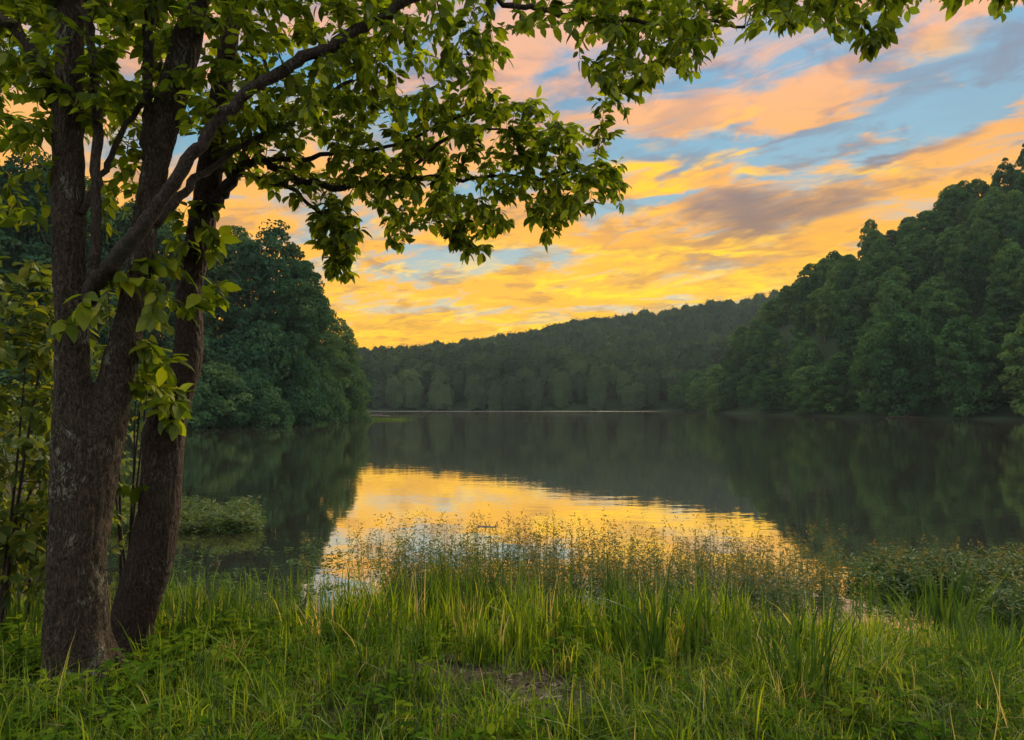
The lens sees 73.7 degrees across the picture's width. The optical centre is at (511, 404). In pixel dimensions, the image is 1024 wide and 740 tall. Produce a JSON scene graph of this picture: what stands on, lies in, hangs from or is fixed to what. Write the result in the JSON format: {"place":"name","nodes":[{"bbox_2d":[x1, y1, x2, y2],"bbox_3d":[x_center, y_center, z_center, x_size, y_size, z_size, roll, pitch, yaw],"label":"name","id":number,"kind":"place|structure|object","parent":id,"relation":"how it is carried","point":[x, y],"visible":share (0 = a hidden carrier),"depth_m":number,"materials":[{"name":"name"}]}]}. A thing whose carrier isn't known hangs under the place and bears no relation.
{"place":"outdoors","nodes":[
{"label":"outdoors","id":0,"kind":"place"},
{"bbox_2d":[0,411,1023,639],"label":"water","id":1,"kind":"structure","parent":0,"point":[884,482],"depth_m":16.76,"materials":[{"name":"green liquid"}]},
{"bbox_2d":[111,493,266,533],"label":"water weeds","id":2,"kind":"object","parent":1,"relation":"in","point":[207,517],"visible":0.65,"depth_m":10.98,"materials":[{"name":"green plant"}]},
{"bbox_2d":[167,545,1003,629],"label":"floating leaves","id":3,"kind":"object","parent":1,"relation":"on","point":[314,591],"visible":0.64,"depth_m":7.78,"materials":[{"name":"plant"}]},
{"bbox_2d":[297,505,884,612],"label":"water weeds","id":4,"kind":"object","parent":1,"relation":"in","point":[578,564],"visible":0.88,"depth_m":7.58,"materials":[{"name":"green plant"}]},
{"bbox_2d":[839,534,1023,629],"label":"water weeds","id":5,"kind":"object","parent":1,"relation":"in","point":[880,558],"visible":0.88,"depth_m":7.34,"materials":[{"name":"green plant"}]},
{"bbox_2d":[0,239,1023,739],"bbox_3d":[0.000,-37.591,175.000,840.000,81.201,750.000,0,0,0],"label":"ground","id":6,"kind":"structure","parent":0,"point":[828,347],"depth_m":32.30,"materials":[{"name":"green plant"}]},
{"bbox_2d":[2,614,32,674],"bbox_3d":[-3.049,1.478,4.210,0.167,0.431,0.181,0,0,-41],"label":"broadleaf plant","id":7,"kind":"object","parent":6,"relation":"on","point":[18,617],"visible":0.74,"depth_m":4.21,"materials":[{"name":"green plant"}]},
{"bbox_2d":[0,192,36,346],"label":"broadleaf tree","id":8,"kind":"object","parent":6,"relation":"on","point":[8,243],"visible":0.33,"depth_m":52.33,"materials":[{"name":"green plant"}]},
{"bbox_2d":[0,564,45,637],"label":"sedge clump","id":9,"kind":"object","parent":6,"relation":"on","point":[34,613],"visible":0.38,"depth_m":5.06,"materials":[{"name":"green plant"}]},
{"bbox_2d":[3,184,50,333],"bbox_3d":[-41.608,-10.975,58.621,7.964,17.857,8.712,0,0,37],"label":"broadleaf tree","id":10,"kind":"object","parent":6,"relation":"on","point":[27,230],"visible":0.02,"depth_m":57.11,"materials":[{"name":"green plant"}]},
{"bbox_2d":[0,341,96,435],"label":"broadleaf tree","id":11,"kind":"object","parent":6,"relation":"on","point":[5,372],"visible":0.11,"depth_m":43.34,"materials":[{"name":"green plant"}]},
{"bbox_2d":[0,256,101,630],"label":"leafy shrub","id":12,"kind":"object","parent":6,"relation":"on","point":[42,357],"visible":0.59,"depth_m":4.83,"materials":[{"name":"green plant"}]},
{"bbox_2d":[0,145,117,380],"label":"broadleaf tree","id":13,"kind":"object","parent":6,"relation":"on","point":[39,245],"visible":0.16,"depth_m":54.37,"materials":[{"name":"green plant"}]},
{"bbox_2d":[0,398,128,620],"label":"leafy shrub","id":14,"kind":"object","parent":6,"relation":"on","point":[3,468],"visible":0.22,"depth_m":5.47,"materials":[{"name":"green plant"}]},
{"bbox_2d":[0,378,140,556],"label":"leafy shrub","id":15,"kind":"object","parent":6,"relation":"on","point":[37,498],"visible":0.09,"depth_m":8.89,"materials":[{"name":"green plant"}]},
{"bbox_2d":[10,346,151,431],"bbox_3d":[-30.820,-0.893,49.734,10.056,7.625,9.423,0,0,13],"label":"broadleaf tree","id":16,"kind":"object","parent":6,"relation":"on","point":[130,428],"visible":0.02,"depth_m":49.80,"materials":[{"name":"green plant"}]},
{"bbox_2d":[85,176,151,345],"bbox_3d":[-37.316,-10.649,61.884,8.981,19.909,9.333,0,0,-24],"label":"broadleaf tree","id":17,"kind":"object","parent":6,"relation":"on","point":[112,222],"visible":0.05,"depth_m":61.04,"materials":[{"name":"green plant"}]},
{"bbox_2d":[90,275,173,579],"bbox_3d":[-3.491,0.276,6.215,0.812,3.416,0.761,0,0,0],"label":"leafy shrub","id":18,"kind":"object","parent":6,"relation":"on","point":[107,313],"visible":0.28,"depth_m":6.16,"materials":[{"name":"green plant"}]},
{"bbox_2d":[93,198,207,364],"bbox_3d":[-34.471,-10.203,65.084,10.447,19.416,10.071,0,0,-17],"label":"broadleaf tree","id":19,"kind":"object","parent":6,"relation":"on","point":[164,232],"visible":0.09,"depth_m":63.65,"materials":[{"name":"green plant"}]},
{"bbox_2d":[129,380,230,429],"bbox_3d":[-28.050,-0.006,57.262,8.462,6.242,8.706,0,0,-30],"label":"broadleaf tree","id":20,"kind":"object","parent":6,"relation":"on","point":[200,389],"visible":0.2,"depth_m":57.49,"materials":[{"name":"green plant"}]},
{"bbox_2d":[139,330,239,408],"bbox_3d":[-31.363,-2.851,65.741,11.154,9.170,11.700,0,0,-24],"label":"broadleaf tree","id":21,"kind":"object","parent":6,"relation":"on","point":[167,344],"visible":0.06,"depth_m":64.41,"materials":[{"name":"green plant"}]},
{"bbox_2d":[174,236,232,341],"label":"broadleaf tree","id":22,"kind":"object","parent":6,"relation":"on","point":[215,272],"visible":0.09,"depth_m":70.14,"materials":[{"name":"green plant"}]},
{"bbox_2d":[191,361,268,427],"bbox_3d":[-27.203,-0.598,62.304,9.980,6.740,9.514,0,0,28],"label":"broadleaf tree","id":23,"kind":"object","parent":6,"relation":"on","point":[215,378],"visible":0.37,"depth_m":60.64,"materials":[{"name":"green plant"}]},
{"bbox_2d":[209,225,271,338],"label":"broadleaf tree","id":24,"kind":"object","parent":6,"relation":"on","point":[233,250],"visible":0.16,"depth_m":74.86,"materials":[{"name":"green plant"}]},
{"bbox_2d":[202,331,280,425],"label":"broadleaf tree","id":25,"kind":"object","parent":6,"relation":"on","point":[236,342],"visible":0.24,"depth_m":65.13,"materials":[{"name":"green plant"}]},
{"bbox_2d":[210,371,295,427],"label":"broadleaf tree","id":26,"kind":"object","parent":6,"relation":"on","point":[269,394],"visible":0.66,"depth_m":62.11,"materials":[{"name":"green plant"}]},
{"bbox_2d":[207,320,328,424],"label":"broadleaf tree","id":27,"kind":"object","parent":6,"relation":"on","point":[277,341],"visible":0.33,"depth_m":68.00,"materials":[{"name":"green plant"}]},
{"bbox_2d":[215,219,321,387],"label":"broadleaf tree","id":28,"kind":"object","parent":6,"relation":"on","point":[264,267],"visible":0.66,"depth_m":71.96,"materials":[{"name":"green plant"}]},
{"bbox_2d":[269,377,328,424],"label":"broadleaf tree","id":29,"kind":"object","parent":6,"relation":"on","point":[316,410],"visible":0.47,"depth_m":68.94,"materials":[{"name":"green plant"}]},
{"bbox_2d":[267,260,336,379],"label":"broadleaf tree","id":30,"kind":"object","parent":6,"relation":"on","point":[314,280],"visible":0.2,"depth_m":77.33,"materials":[{"name":"green plant"}]},
{"bbox_2d":[290,341,345,423],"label":"broadleaf tree","id":31,"kind":"object","parent":6,"relation":"on","point":[320,363],"visible":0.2,"depth_m":76.44,"materials":[{"name":"green plant"}]},
{"bbox_2d":[298,288,354,415],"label":"broadleaf tree","id":32,"kind":"object","parent":6,"relation":"on","point":[333,339],"visible":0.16,"depth_m":83.06,"materials":[{"name":"green plant"}]},
{"bbox_2d":[302,371,350,422],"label":"broadleaf tree","id":33,"kind":"object","parent":6,"relation":"on","point":[344,416],"visible":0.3,"depth_m":77.16,"materials":[{"name":"green plant"}]},
{"bbox_2d":[323,317,364,408],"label":"broadleaf tree","id":34,"kind":"object","parent":6,"relation":"on","point":[347,336],"visible":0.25,"depth_m":93.67,"materials":[{"name":"green plant"}]},
{"bbox_2d":[328,353,373,420],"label":"broadleaf tree","id":35,"kind":"object","parent":6,"relation":"on","point":[355,394],"visible":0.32,"depth_m":87.00,"materials":[{"name":"green plant"}]},
{"bbox_2d":[110,18,644,658],"bbox_3d":[-0.916,-0.892,5.034,3.772,5.456,1.297,0,0,0],"label":"leaning tree","id":36,"kind":"object","parent":6,"relation":"on","point":[146,572],"visible":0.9,"depth_m":4.75,"materials":[{"name":"green plant"}]},
{"bbox_2d":[349,655,673,725],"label":"leaf litter","id":37,"kind":"object","parent":6,"relation":"on","point":[527,684],"visible":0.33,"depth_m":3.98,"materials":[{"name":"brown plant"}]},
{"bbox_2d":[0,0,1023,695],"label":"forked tree","id":38,"kind":"object","parent":6,"relation":"on","point":[90,420],"visible":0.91,"depth_m":4.00,"materials":[{"name":"green plant"}]},
{"bbox_2d":[0,521,1023,739],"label":"grass","id":39,"kind":"structure","parent":6,"relation":"on","point":[432,607],"depth_m":3.94,"materials":[{"name":"green plant"}]},
{"bbox_2d":[0,608,1023,739],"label":"undergrowth","id":40,"kind":"object","parent":6,"relation":"on","point":[492,727],"visible":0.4,"depth_m":3.61,"materials":[{"name":"green plant"}]},
{"bbox_2d":[321,288,796,410],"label":"forest","id":41,"kind":"object","parent":6,"relation":"on","point":[640,360],"visible":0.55,"depth_m":253.69,"materials":[{"name":"green plant"}]},
{"bbox_2d":[545,621,582,672],"bbox_3d":[0.335,1.551,4.340,0.265,0.374,0.161,0,0,0],"label":"broadleaf plant","id":42,"kind":"object","parent":6,"relation":"on","point":[566,632],"visible":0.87,"depth_m":4.35,"materials":[{"name":"green plant"}]},
{"bbox_2d":[541,551,774,686],"bbox_3d":[0.865,1.305,4.278,1.322,0.821,1.246,0,0,-24],"label":"sedge clump","id":43,"kind":"object","parent":6,"relation":"on","point":[646,645],"visible":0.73,"depth_m":4.24,"materials":[{"name":"green plant"}]},
{"bbox_2d":[667,385,683,407],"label":"broadleaf tree","id":44,"kind":"object","parent":6,"relation":"on","point":[675,392],"visible":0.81,"depth_m":227.55,"materials":[{"name":"green plant"}]},
{"bbox_2d":[693,374,708,408],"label":"broadleaf tree","id":45,"kind":"object","parent":6,"relation":"on","point":[703,379],"visible":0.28,"depth_m":196.44,"materials":[{"name":"green plant"}]},
{"bbox_2d":[704,364,727,410],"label":"broadleaf tree","id":46,"kind":"object","parent":6,"relation":"on","point":[715,375],"visible":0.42,"depth_m":181.99,"materials":[{"name":"green plant"}]},
{"bbox_2d":[701,383,734,412],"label":"broadleaf tree","id":47,"kind":"object","parent":6,"relation":"on","point":[712,407],"visible":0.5,"depth_m":175.61,"materials":[{"name":"green plant"}]},
{"bbox_2d":[727,349,747,375],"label":"broadleaf tree","id":48,"kind":"object","parent":6,"relation":"on","point":[739,360],"visible":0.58,"depth_m":175.68,"materials":[{"name":"green plant"}]},
{"bbox_2d":[727,325,750,356],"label":"broadleaf tree","id":49,"kind":"object","parent":6,"relation":"on","point":[736,341],"visible":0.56,"depth_m":184.12,"materials":[{"name":"green plant"}]},
{"bbox_2d":[742,336,764,367],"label":"broadleaf tree","id":50,"kind":"object","parent":6,"relation":"on","point":[750,346],"visible":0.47,"depth_m":170.89,"materials":[{"name":"green plant"}]},
{"bbox_2d":[740,354,770,406],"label":"broadleaf tree","id":51,"kind":"object","parent":6,"relation":"on","point":[759,363],"visible":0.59,"depth_m":155.01,"materials":[{"name":"green plant"}]},
{"bbox_2d":[751,324,783,359],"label":"broadleaf tree","id":52,"kind":"object","parent":6,"relation":"on","point":[771,334],"visible":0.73,"depth_m":161.27,"materials":[{"name":"green plant"}]},
{"bbox_2d":[637,562,911,727],"bbox_3d":[1.492,1.305,4.004,1.258,0.749,1.592,0,0,0],"label":"sedge clump","id":53,"kind":"object","parent":6,"relation":"on","point":[825,659],"visible":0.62,"depth_m":3.67,"materials":[{"name":"green plant"}]},
{"bbox_2d":[760,296,790,327],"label":"broadleaf tree","id":54,"kind":"object","parent":6,"relation":"on","point":[771,313],"visible":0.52,"depth_m":175.50,"materials":[{"name":"green plant"}]},
{"bbox_2d":[768,339,789,373],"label":"broadleaf tree","id":55,"kind":"object","parent":6,"relation":"on","point":[780,347],"visible":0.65,"depth_m":151.09,"materials":[{"name":"green plant"}]},
{"bbox_2d":[774,285,795,327],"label":"broadleaf tree","id":56,"kind":"object","parent":6,"relation":"on","point":[781,298],"visible":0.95,"depth_m":168.54,"materials":[{"name":"green plant"}]},
{"bbox_2d":[787,329,811,371],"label":"broadleaf tree","id":57,"kind":"object","parent":6,"relation":"on","point":[801,335],"visible":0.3,"depth_m":143.32,"materials":[{"name":"green plant"}]},
{"bbox_2d":[788,297,816,335],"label":"broadleaf tree","id":58,"kind":"object","parent":6,"relation":"on","point":[801,322],"visible":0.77,"depth_m":153.88,"materials":[{"name":"green plant"}]},
{"bbox_2d":[783,340,827,408],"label":"broadleaf tree","id":59,"kind":"object","parent":6,"relation":"on","point":[807,357],"visible":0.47,"depth_m":132.31,"materials":[{"name":"green plant"}]},
{"bbox_2d":[794,278,821,317],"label":"broadleaf tree","id":60,"kind":"object","parent":6,"relation":"on","point":[805,287],"visible":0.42,"depth_m":160.91,"materials":[{"name":"green plant"}]},
{"bbox_2d":[796,263,823,304],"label":"broadleaf tree","id":61,"kind":"object","parent":6,"relation":"on","point":[815,273],"visible":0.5,"depth_m":164.57,"materials":[{"name":"green plant"}]},
{"bbox_2d":[786,365,835,414],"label":"broadleaf tree","id":62,"kind":"object","parent":6,"relation":"on","point":[812,402],"visible":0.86,"depth_m":123.79,"materials":[{"name":"green plant"}]},
{"bbox_2d":[805,288,832,324],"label":"broadleaf tree","id":63,"kind":"object","parent":6,"relation":"on","point":[813,295],"visible":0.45,"depth_m":149.51,"materials":[{"name":"green plant"}]},
{"bbox_2d":[814,280,836,342],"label":"broadleaf tree","id":64,"kind":"object","parent":6,"relation":"on","point":[825,330],"visible":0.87,"depth_m":145.29,"materials":[{"name":"green plant"}]},
{"bbox_2d":[815,351,860,412],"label":"broadleaf tree","id":65,"kind":"object","parent":6,"relation":"on","point":[836,367],"visible":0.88,"depth_m":119.37,"materials":[{"name":"green plant"}]},
{"bbox_2d":[824,262,851,294],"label":"broadleaf tree","id":66,"kind":"object","parent":6,"relation":"on","point":[833,277],"visible":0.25,"depth_m":153.59,"materials":[{"name":"green plant"}]},
{"bbox_2d":[834,262,859,309],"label":"broadleaf tree","id":67,"kind":"object","parent":6,"relation":"on","point":[845,275],"visible":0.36,"depth_m":148.19,"materials":[{"name":"green plant"}]},
{"bbox_2d":[831,286,873,324],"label":"broadleaf tree","id":68,"kind":"object","parent":6,"relation":"on","point":[855,292],"visible":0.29,"depth_m":138.23,"materials":[{"name":"green plant"}]},
{"bbox_2d":[849,317,878,381],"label":"broadleaf tree","id":69,"kind":"object","parent":6,"relation":"on","point":[866,325],"visible":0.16,"depth_m":121.90,"materials":[{"name":"green plant"}]},
{"bbox_2d":[857,219,878,258],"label":"broadleaf tree","id":70,"kind":"object","parent":6,"relation":"on","point":[866,228],"visible":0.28,"depth_m":170.66,"materials":[{"name":"green plant"}]},
{"bbox_2d":[859,230,891,262],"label":"broadleaf tree","id":71,"kind":"object","parent":6,"relation":"on","point":[875,236],"visible":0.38,"depth_m":165.76,"materials":[{"name":"green plant"}]},
{"bbox_2d":[857,238,897,283],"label":"broadleaf tree","id":72,"kind":"object","parent":6,"relation":"on","point":[876,256],"visible":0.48,"depth_m":144.08,"materials":[{"name":"green plant"}]},
{"bbox_2d":[859,274,896,322],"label":"broadleaf tree","id":73,"kind":"object","parent":6,"relation":"on","point":[873,287],"visible":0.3,"depth_m":135.69,"materials":[{"name":"green plant"}]},
{"bbox_2d":[846,321,918,414],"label":"broadleaf tree","id":74,"kind":"object","parent":6,"relation":"on","point":[865,351],"visible":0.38,"depth_m":111.98,"materials":[{"name":"green plant"}]},
{"bbox_2d":[869,280,911,333],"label":"broadleaf tree","id":75,"kind":"object","parent":6,"relation":"on","point":[898,293],"visible":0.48,"depth_m":124.40,"materials":[{"name":"green plant"}]},
{"bbox_2d":[872,298,911,367],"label":"broadleaf tree","id":76,"kind":"object","parent":6,"relation":"on","point":[887,306],"visible":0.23,"depth_m":117.83,"materials":[{"name":"green plant"}]},
{"bbox_2d":[876,266,912,308],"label":"broadleaf tree","id":77,"kind":"object","parent":6,"relation":"on","point":[898,272],"visible":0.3,"depth_m":129.49,"materials":[{"name":"green plant"}]},
{"bbox_2d":[884,234,924,271],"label":"broadleaf tree","id":78,"kind":"object","parent":6,"relation":"on","point":[901,246],"visible":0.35,"depth_m":145.23,"materials":[{"name":"green plant"}]},
{"bbox_2d":[869,313,941,416],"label":"broadleaf tree","id":79,"kind":"object","parent":6,"relation":"on","point":[907,397],"visible":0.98,"depth_m":104.51,"materials":[{"name":"green plant"}]},
{"bbox_2d":[891,254,930,294],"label":"broadleaf tree","id":80,"kind":"object","parent":6,"relation":"on","point":[913,271],"visible":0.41,"depth_m":133.59,"materials":[{"name":"green plant"}]},
{"bbox_2d":[905,286,945,337],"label":"broadleaf tree","id":81,"kind":"object","parent":6,"relation":"on","point":[919,298],"visible":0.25,"depth_m":119.63,"materials":[{"name":"green plant"}]},
{"bbox_2d":[911,210,948,247],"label":"broadleaf tree","id":82,"kind":"object","parent":6,"relation":"on","point":[936,221],"visible":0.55,"depth_m":146.91,"materials":[{"name":"green plant"}]},
{"bbox_2d":[917,276,949,308],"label":"broadleaf tree","id":83,"kind":"object","parent":6,"relation":"on","point":[933,281],"visible":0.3,"depth_m":125.10,"materials":[{"name":"green plant"}]},
{"bbox_2d":[914,289,959,369],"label":"broadleaf tree","id":84,"kind":"object","parent":6,"relation":"on","point":[937,302],"visible":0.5,"depth_m":111.39,"materials":[{"name":"green plant"}]},
{"bbox_2d":[925,235,950,287],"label":"broadleaf tree","id":85,"kind":"object","parent":6,"relation":"on","point":[930,254],"visible":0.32,"depth_m":135.96,"materials":[{"name":"green plant"}]},
{"bbox_2d":[870,554,1012,633],"bbox_3d":[3.880,1.724,6.207,1.218,0.766,0.868,0,0,23],"label":"sedge clump","id":86,"kind":"object","parent":6,"relation":"on","point":[936,609],"visible":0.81,"depth_m":6.19,"materials":[{"name":"green plant"}]},
{"bbox_2d":[932,227,964,296],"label":"broadleaf tree","id":87,"kind":"object","parent":6,"relation":"on","point":[953,246],"visible":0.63,"depth_m":130.60,"materials":[{"name":"green plant"}]},
{"bbox_2d":[936,188,966,224],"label":"broadleaf tree","id":88,"kind":"object","parent":6,"relation":"on","point":[954,202],"visible":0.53,"depth_m":153.48,"materials":[{"name":"green plant"}]},
{"bbox_2d":[930,315,998,416],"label":"broadleaf tree","id":89,"kind":"object","parent":6,"relation":"on","point":[966,381],"visible":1,"depth_m":98.06,"materials":[{"name":"green plant"}]},
{"bbox_2d":[954,180,977,226],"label":"broadleaf tree","id":90,"kind":"object","parent":6,"relation":"on","point":[968,194],"visible":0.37,"depth_m":157.01,"materials":[{"name":"green plant"}]},
{"bbox_2d":[950,233,991,316],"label":"broadleaf tree","id":91,"kind":"object","parent":6,"relation":"on","point":[965,278],"visible":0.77,"depth_m":120.74,"materials":[{"name":"green plant"}]},
{"bbox_2d":[922,598,1023,676],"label":"sedge clump","id":92,"kind":"object","parent":6,"relation":"on","point":[995,638],"visible":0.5,"depth_m":4.77,"materials":[{"name":"green plant"}]},
{"bbox_2d":[965,178,990,215],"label":"broadleaf tree","id":93,"kind":"object","parent":6,"relation":"on","point":[980,187],"visible":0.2,"depth_m":159.20,"materials":[{"name":"green plant"}]},
{"bbox_2d":[964,195,1008,267],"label":"broadleaf tree","id":94,"kind":"object","parent":6,"relation":"on","point":[989,211],"visible":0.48,"depth_m":132.97,"materials":[{"name":"green plant"}]},
{"bbox_2d":[974,343,1014,409],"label":"broadleaf tree","id":95,"kind":"object","parent":6,"relation":"on","point":[999,396],"visible":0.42,"depth_m":99.18,"materials":[{"name":"green plant"}]},
{"bbox_2d":[977,186,1012,237],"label":"broadleaf tree","id":96,"kind":"object","parent":6,"relation":"on","point":[999,193],"visible":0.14,"depth_m":137.28,"materials":[{"name":"green plant"}]},
{"bbox_2d":[990,157,1015,193],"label":"broadleaf tree","id":97,"kind":"object","parent":6,"relation":"on","point":[999,176],"visible":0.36,"depth_m":149.60,"materials":[{"name":"green plant"}]},
{"bbox_2d":[985,244,1023,323],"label":"broadleaf tree","id":98,"kind":"object","parent":6,"relation":"on","point":[1004,269],"visible":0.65,"depth_m":113.29,"materials":[{"name":"green plant"}]},
{"bbox_2d":[985,238,1023,304],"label":"broadleaf tree","id":99,"kind":"object","parent":6,"relation":"on","point":[999,255],"visible":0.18,"depth_m":116.88,"materials":[{"name":"green plant"}]},
{"bbox_2d":[994,221,1023,275],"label":"broadleaf tree","id":100,"kind":"object","parent":6,"relation":"on","point":[1010,233],"visible":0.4,"depth_m":123.16,"materials":[{"name":"green plant"}]},
{"bbox_2d":[997,313,1023,415],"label":"broadleaf tree","id":101,"kind":"object","parent":6,"relation":"on","point":[1007,356],"visible":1,"depth_m":93.53,"materials":[{"name":"green plant"}]},
{"bbox_2d":[1015,259,1023,313],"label":"broadleaf tree","id":102,"kind":"object","parent":6,"relation":"on","point":[1020,278],"visible":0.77,"depth_m":109.55,"materials":[{"name":"green plant"}]},
{"bbox_2d":[0,0,1023,350],"label":"sky","id":103,"kind":"structure","parent":0,"point":[743,176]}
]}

